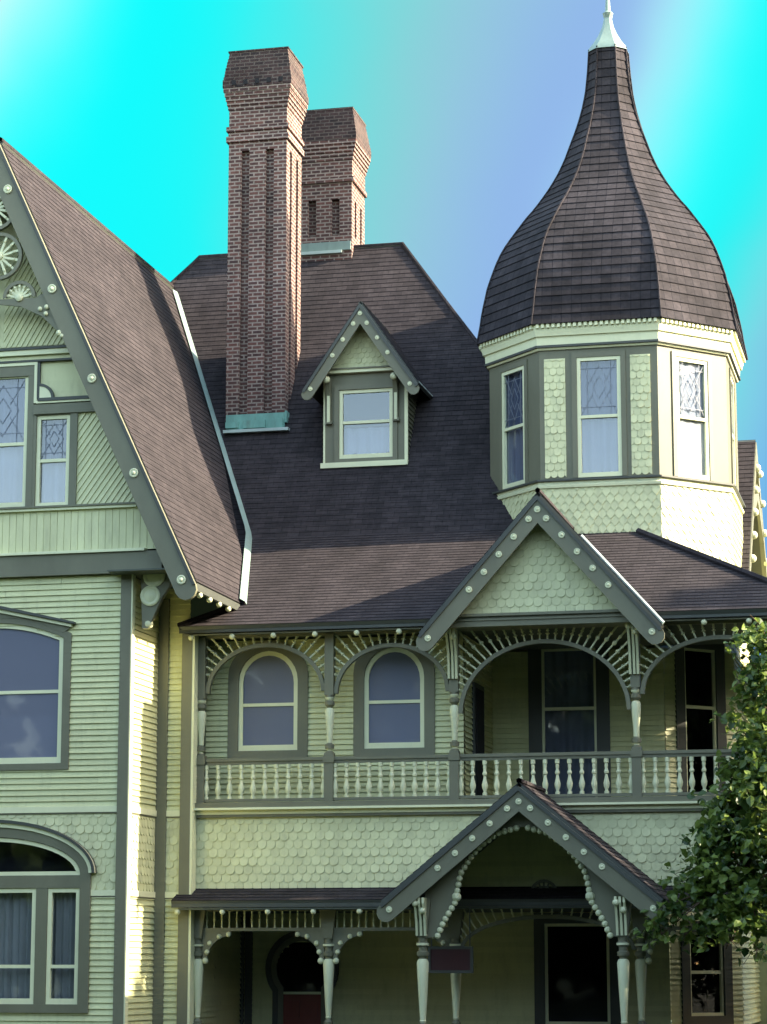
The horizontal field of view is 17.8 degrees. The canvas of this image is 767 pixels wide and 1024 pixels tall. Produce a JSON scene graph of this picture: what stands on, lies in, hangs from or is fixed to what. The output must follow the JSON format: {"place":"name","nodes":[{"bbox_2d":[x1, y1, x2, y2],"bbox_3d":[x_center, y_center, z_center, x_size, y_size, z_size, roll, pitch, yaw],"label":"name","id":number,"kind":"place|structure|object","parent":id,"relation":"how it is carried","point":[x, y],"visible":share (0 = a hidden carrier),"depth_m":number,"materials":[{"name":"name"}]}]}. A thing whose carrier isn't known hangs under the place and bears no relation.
{"place":"outdoors","nodes":[
{"label":"outdoors","id":0,"kind":"place"},
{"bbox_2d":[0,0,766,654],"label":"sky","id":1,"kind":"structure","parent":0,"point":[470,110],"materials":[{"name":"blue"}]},
{"label":"ground","id":2,"kind":"structure","parent":0,"visible":0},
{"bbox_2d":[0,0,766,1023],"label":"victorian house","id":3,"kind":"structure","parent":2,"relation":"on","point":[372,616],"depth_m":46.77,"materials":[{"name":"green wood"}]},
{"bbox_2d":[0,376,34,507],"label":"window","id":4,"kind":"structure","parent":3,"relation":"in","point":[16,393],"depth_m":45.87,"materials":[{"name":"clear glass"}]},
{"bbox_2d":[0,618,71,770],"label":"segmental window","id":5,"kind":"structure","parent":3,"relation":"in","point":[35,666],"depth_m":44.82,"materials":[{"name":"clear glass"}]},
{"bbox_2d":[0,820,96,1012],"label":"triple window","id":6,"kind":"structure","parent":3,"relation":"in","point":[45,890],"depth_m":44.08,"materials":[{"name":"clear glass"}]},
{"bbox_2d":[31,413,69,505],"bbox_3d":[-6.103,-0.945,45.775,0.863,1.871,0.545,-2,-11,13],"label":"side window","id":7,"kind":"structure","parent":3,"relation":"in","point":[51,432],"depth_m":45.64,"materials":[{"name":"clear glass"}]},
{"bbox_2d":[227,640,308,757],"bbox_3d":[-2.142,3.588,46.516,1.569,2.255,0.450,-2,-11,13],"label":"arched window","id":8,"kind":"structure","parent":3,"relation":"in","point":[268,690],"depth_m":46.33,"materials":[{"name":"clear glass"}]},
{"bbox_2d":[334,383,397,462],"bbox_3d":[-0.337,-1.849,51.603,1.363,1.668,0.350,-2,-11,13],"label":"dormer window","id":9,"kind":"structure","parent":3,"relation":"in","point":[363,413],"depth_m":51.59,"materials":[{"name":"clear glass"}]},
{"bbox_2d":[353,637,434,755],"bbox_3d":[0.244,3.489,45.973,1.559,2.255,0.450,-2,-11,13],"label":"arched window","id":10,"kind":"structure","parent":3,"relation":"in","point":[394,690],"depth_m":45.78,"materials":[{"name":"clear glass"}]},
{"bbox_2d":[428,906,473,972],"bbox_3d":[1.195,7.622,43.608,0.820,1.186,0.065,-2,-11,13],"label":"hanging sign","id":11,"kind":"object","parent":3,"relation":"hanging from","point":[450,959],"visible":0.85,"depth_m":43.52,"materials":[{"name":"brown wood"}]},
{"bbox_2d":[471,682,484,798],"bbox_3d":[1.811,4.407,46.558,0.075,2.250,1.000,-2,-11,13],"label":"gallery door","id":12,"kind":"structure","parent":3,"relation":"in","point":[478,730],"depth_m":46.37,"materials":[{"name":"wood"}]},
{"bbox_2d":[498,359,540,489],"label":"tower window","id":13,"kind":"structure","parent":3,"relation":"in","point":[513,378],"depth_m":49.99,"materials":[{"name":"clear glass"}]},
{"bbox_2d":[528,647,610,797],"bbox_3d":[3.689,4.171,48.063,1.601,3.472,0.550,-2,-11,13],"label":"gallery window","id":14,"kind":"structure","parent":3,"relation":"in","point":[569,697],"depth_m":47.96,"materials":[{"name":"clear glass"}]},
{"bbox_2d":[533,913,620,1023],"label":"porch window","id":15,"kind":"structure","parent":3,"relation":"in","point":[576,972],"depth_m":47.00,"materials":[{"name":"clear glass"}]},
{"bbox_2d":[571,350,626,477],"bbox_3d":[4.371,-1.894,49.074,1.085,2.576,0.630,-2,-11,13],"label":"tower window","id":16,"kind":"structure","parent":3,"relation":"in","point":[599,424],"depth_m":48.88,"materials":[{"name":"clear glass"}]},
{"bbox_2d":[657,351,714,480],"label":"tower window","id":17,"kind":"structure","parent":3,"relation":"in","point":[691,374],"depth_m":49.04,"materials":[{"name":"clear glass"}]},
{"bbox_2d":[673,644,726,795],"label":"angled window","id":18,"kind":"structure","parent":3,"relation":"in","point":[700,691],"depth_m":47.98,"materials":[{"name":"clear glass"}]},
{"bbox_2d":[680,921,733,1023],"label":"porch window","id":19,"kind":"structure","parent":3,"relation":"in","point":[707,976],"depth_m":47.03,"materials":[{"name":"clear glass"}]},
{"bbox_2d":[726,368,737,488],"bbox_3d":[6.947,-1.604,50.663,0.630,2.576,1.040,-2,-11,13],"label":"tower window","id":20,"kind":"structure","parent":3,"relation":"in","point":[731,378],"depth_m":50.85,"materials":[{"name":"white glass"}]},
{"bbox_2d":[633,617,766,966],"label":"tree","id":21,"kind":"object","parent":2,"relation":"on","point":[719,851],"visible":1,"depth_m":40.54,"materials":[{"name":"green plant"}]}
]}

